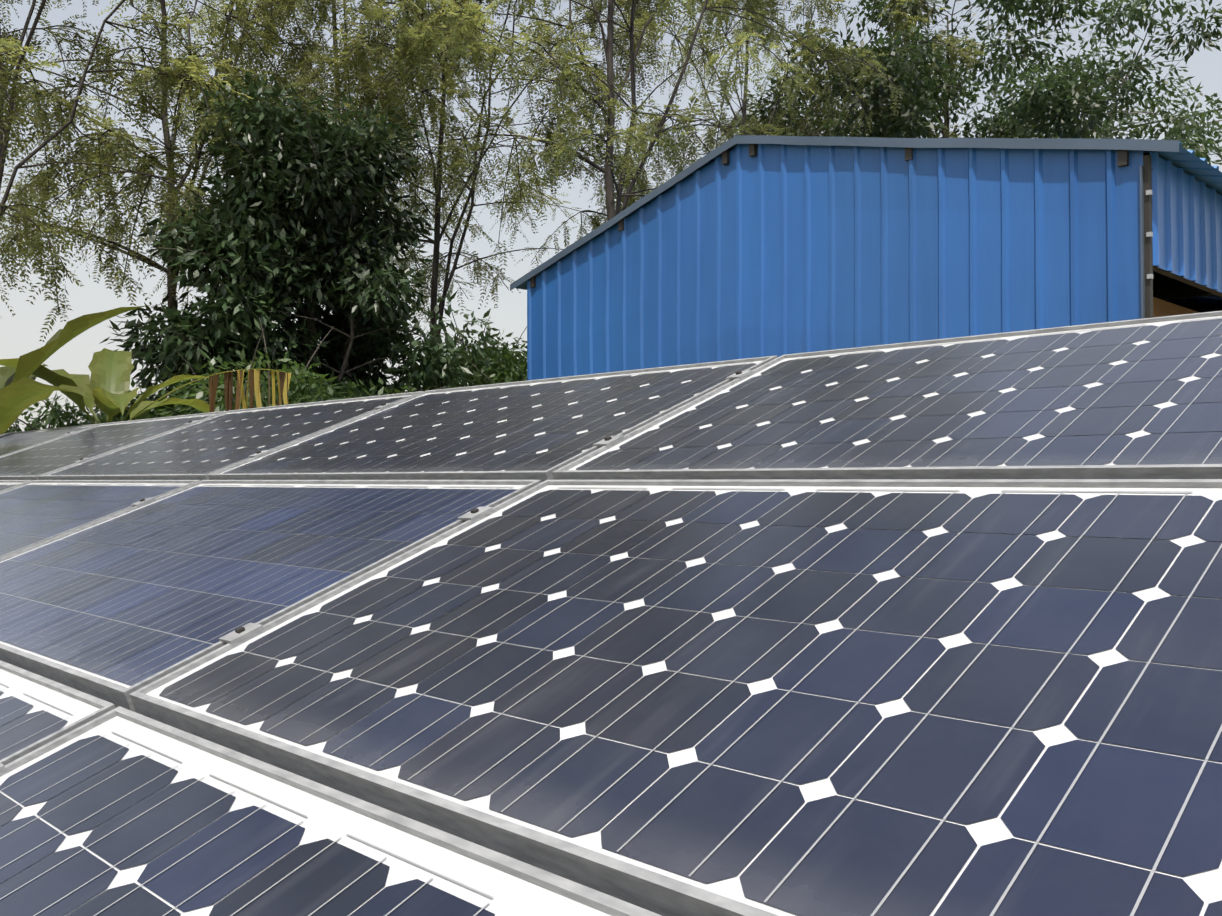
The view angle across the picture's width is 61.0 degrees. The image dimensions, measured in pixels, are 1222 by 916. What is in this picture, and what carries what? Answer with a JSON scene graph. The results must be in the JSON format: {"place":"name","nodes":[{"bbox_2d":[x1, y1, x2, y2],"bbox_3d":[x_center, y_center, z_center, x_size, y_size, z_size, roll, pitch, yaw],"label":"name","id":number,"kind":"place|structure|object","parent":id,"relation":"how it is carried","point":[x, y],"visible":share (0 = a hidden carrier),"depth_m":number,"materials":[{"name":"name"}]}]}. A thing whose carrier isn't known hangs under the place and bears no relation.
{"place":"outdoors","nodes":[
{"label":"outdoors","id":0,"kind":"place"},
{"bbox_2d":[0,0,1221,431],"label":"sky","id":1,"kind":"structure","parent":0,"point":[20,333],"materials":[{"name":"white"}]},
{"bbox_2d":[510,135,1221,380],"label":"shed","id":2,"kind":"structure","parent":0,"point":[742,247],"depth_m":8.46,"materials":[{"name":"metal"}]},
{"bbox_2d":[1114,109,1221,130],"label":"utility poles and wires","id":3,"kind":"object","parent":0,"point":[1158,121],"depth_m":25.38,"materials":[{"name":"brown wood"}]},
{"label":"ground","id":4,"kind":"structure","parent":0,"visible":0},
{"bbox_2d":[5,392,118,432],"bbox_3d":[-7.463,0.377,14.181,3.518,2.663,4.165,0,-1,9],"label":"shrub","id":5,"kind":"object","parent":4,"relation":"on","point":[53,418],"visible":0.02,"depth_m":13.88,"materials":[{"name":"green plant"}]},
{"bbox_2d":[0,305,149,434],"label":"banana plant","id":6,"kind":"object","parent":4,"relation":"on","point":[21,389],"visible":1,"depth_m":6.99,"materials":[{"name":"green plant"}]},
{"bbox_2d":[68,373,215,424],"bbox_3d":[-5.296,0.139,13.608,4.787,3.402,3.560,-1,-2,44],"label":"shrub","id":7,"kind":"object","parent":4,"relation":"on","point":[102,416],"depth_m":12.92,"materials":[{"name":"green plant"}]},
{"bbox_2d":[0,348,291,423],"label":"banana plant","id":8,"kind":"object","parent":4,"relation":"on","point":[106,385],"visible":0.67,"depth_m":7.83,"materials":[{"name":"green plant"}]},
{"bbox_2d":[0,0,336,316],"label":"feathery tree","id":9,"kind":"object","parent":4,"relation":"on","point":[7,76],"visible":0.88,"depth_m":11.45,"materials":[{"name":"green plant"}]},
{"bbox_2d":[0,0,441,410],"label":"feathery tree","id":10,"kind":"object","parent":4,"relation":"on","point":[170,148],"visible":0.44,"depth_m":12.96,"materials":[{"name":"green plant"}]},
{"bbox_2d":[137,317,445,419],"bbox_3d":[-3.047,0.154,10.499,4.181,3.145,3.599,-1,-2,44],"label":"shrub","id":11,"kind":"object","parent":4,"relation":"on","point":[299,391],"depth_m":10.24,"materials":[{"name":"green plant"}]},
{"bbox_2d":[99,46,501,417],"bbox_3d":[-3.810,-1.578,12.309,4.101,6.500,3.885,-1,-2,44],"label":"tree","id":12,"kind":"object","parent":4,"relation":"on","point":[283,261],"visible":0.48,"depth_m":11.70,"materials":[{"name":"green plant"}]},
{"bbox_2d":[45,0,563,263],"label":"feathery tree","id":13,"kind":"object","parent":4,"relation":"on","point":[383,33],"visible":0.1,"depth_m":18.50,"materials":[{"name":"green plant"}]},
{"bbox_2d":[0,370,751,770],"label":"clamp","id":14,"kind":"object","parent":4,"relation":"on","point":[242,632],"visible":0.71,"depth_m":2.11,"materials":[{"name":"metal"}]},
{"bbox_2d":[0,480,31,490],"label":"solar panel","id":15,"kind":"object","parent":14,"relation":"on","point":[6,484],"visible":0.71,"depth_m":4.65,"materials":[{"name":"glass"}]},
{"bbox_2d":[0,423,101,455],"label":"solar panel","id":16,"kind":"object","parent":14,"relation":"on","point":[13,442],"visible":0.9,"depth_m":6.62,"materials":[{"name":"glass"}]},
{"bbox_2d":[0,660,115,765],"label":"solar panel","id":17,"kind":"object","parent":14,"relation":"on","point":[37,711],"visible":0.82,"depth_m":1.67,"materials":[{"name":"glass"}]},
{"bbox_2d":[0,480,200,557],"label":"solar panel","id":18,"kind":"object","parent":14,"relation":"on","point":[33,512],"visible":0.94,"depth_m":3.58,"materials":[{"name":"glass"}]},
{"bbox_2d":[0,411,225,479],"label":"solar panel","id":19,"kind":"object","parent":14,"relation":"on","point":[32,462],"visible":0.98,"depth_m":5.37,"materials":[{"name":"glass"}]},
{"bbox_2d":[37,391,423,480],"bbox_3d":[-1.620,-0.072,4.304,1.640,0.369,0.888,-1,-2,44],"label":"solar panel","id":20,"kind":"object","parent":14,"relation":"on","point":[203,449],"visible":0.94,"depth_m":4.21,"materials":[{"name":"glass"}]},
{"bbox_2d":[0,480,541,711],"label":"solar panel","id":21,"kind":"object","parent":14,"relation":"on","point":[116,609],"visible":1,"depth_m":2.26,"materials":[{"name":"glass"}]},
{"bbox_2d":[0,706,661,915],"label":"solar panel","id":22,"kind":"object","parent":14,"relation":"on","point":[119,811],"visible":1,"depth_m":1.12,"materials":[{"name":"glass"}]},
{"bbox_2d":[208,355,776,481],"bbox_3d":[-0.425,-0.097,3.153,1.640,0.369,0.888,-1,-2,44],"label":"solar panel","id":23,"kind":"object","parent":14,"relation":"on","point":[542,430],"visible":0.98,"depth_m":2.99,"materials":[{"name":"glass"}]},
{"bbox_2d":[129,479,1221,915],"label":"solar panel","id":24,"kind":"object","parent":14,"relation":"on","point":[859,697],"visible":0.96,"depth_m":1.14,"materials":[{"name":"glass"}]},
{"bbox_2d":[552,311,1221,479],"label":"solar panel","id":25,"kind":"object","parent":14,"relation":"on","point":[1135,399],"visible":0.98,"depth_m":1.99,"materials":[{"name":"glass"}]},
{"bbox_2d":[210,0,672,350],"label":"feathery tree","id":26,"kind":"object","parent":4,"relation":"on","point":[357,47],"visible":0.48,"depth_m":15.93,"materials":[{"name":"green plant"}]},
{"bbox_2d":[388,303,526,391],"bbox_3d":[-1.936,-0.232,15.103,4.582,4.004,4.597,-1,-2,44],"label":"shrub","id":27,"kind":"object","parent":4,"relation":"on","point":[502,371],"visible":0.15,"depth_m":14.44,"materials":[{"name":"green plant"}]},
{"bbox_2d":[284,0,902,274],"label":"feathery tree","id":28,"kind":"object","parent":4,"relation":"on","point":[474,13],"visible":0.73,"depth_m":14.43,"materials":[{"name":"green plant"}]},
{"bbox_2d":[501,0,990,198],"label":"feathery tree","id":29,"kind":"object","parent":4,"relation":"on","point":[772,37],"visible":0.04,"depth_m":19.96,"materials":[{"name":"green plant"}]},
{"bbox_2d":[727,0,1221,164],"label":"tree","id":30,"kind":"object","parent":4,"relation":"on","point":[1066,101],"visible":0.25,"depth_m":18.81,"materials":[{"name":"green plant"}]}
]}

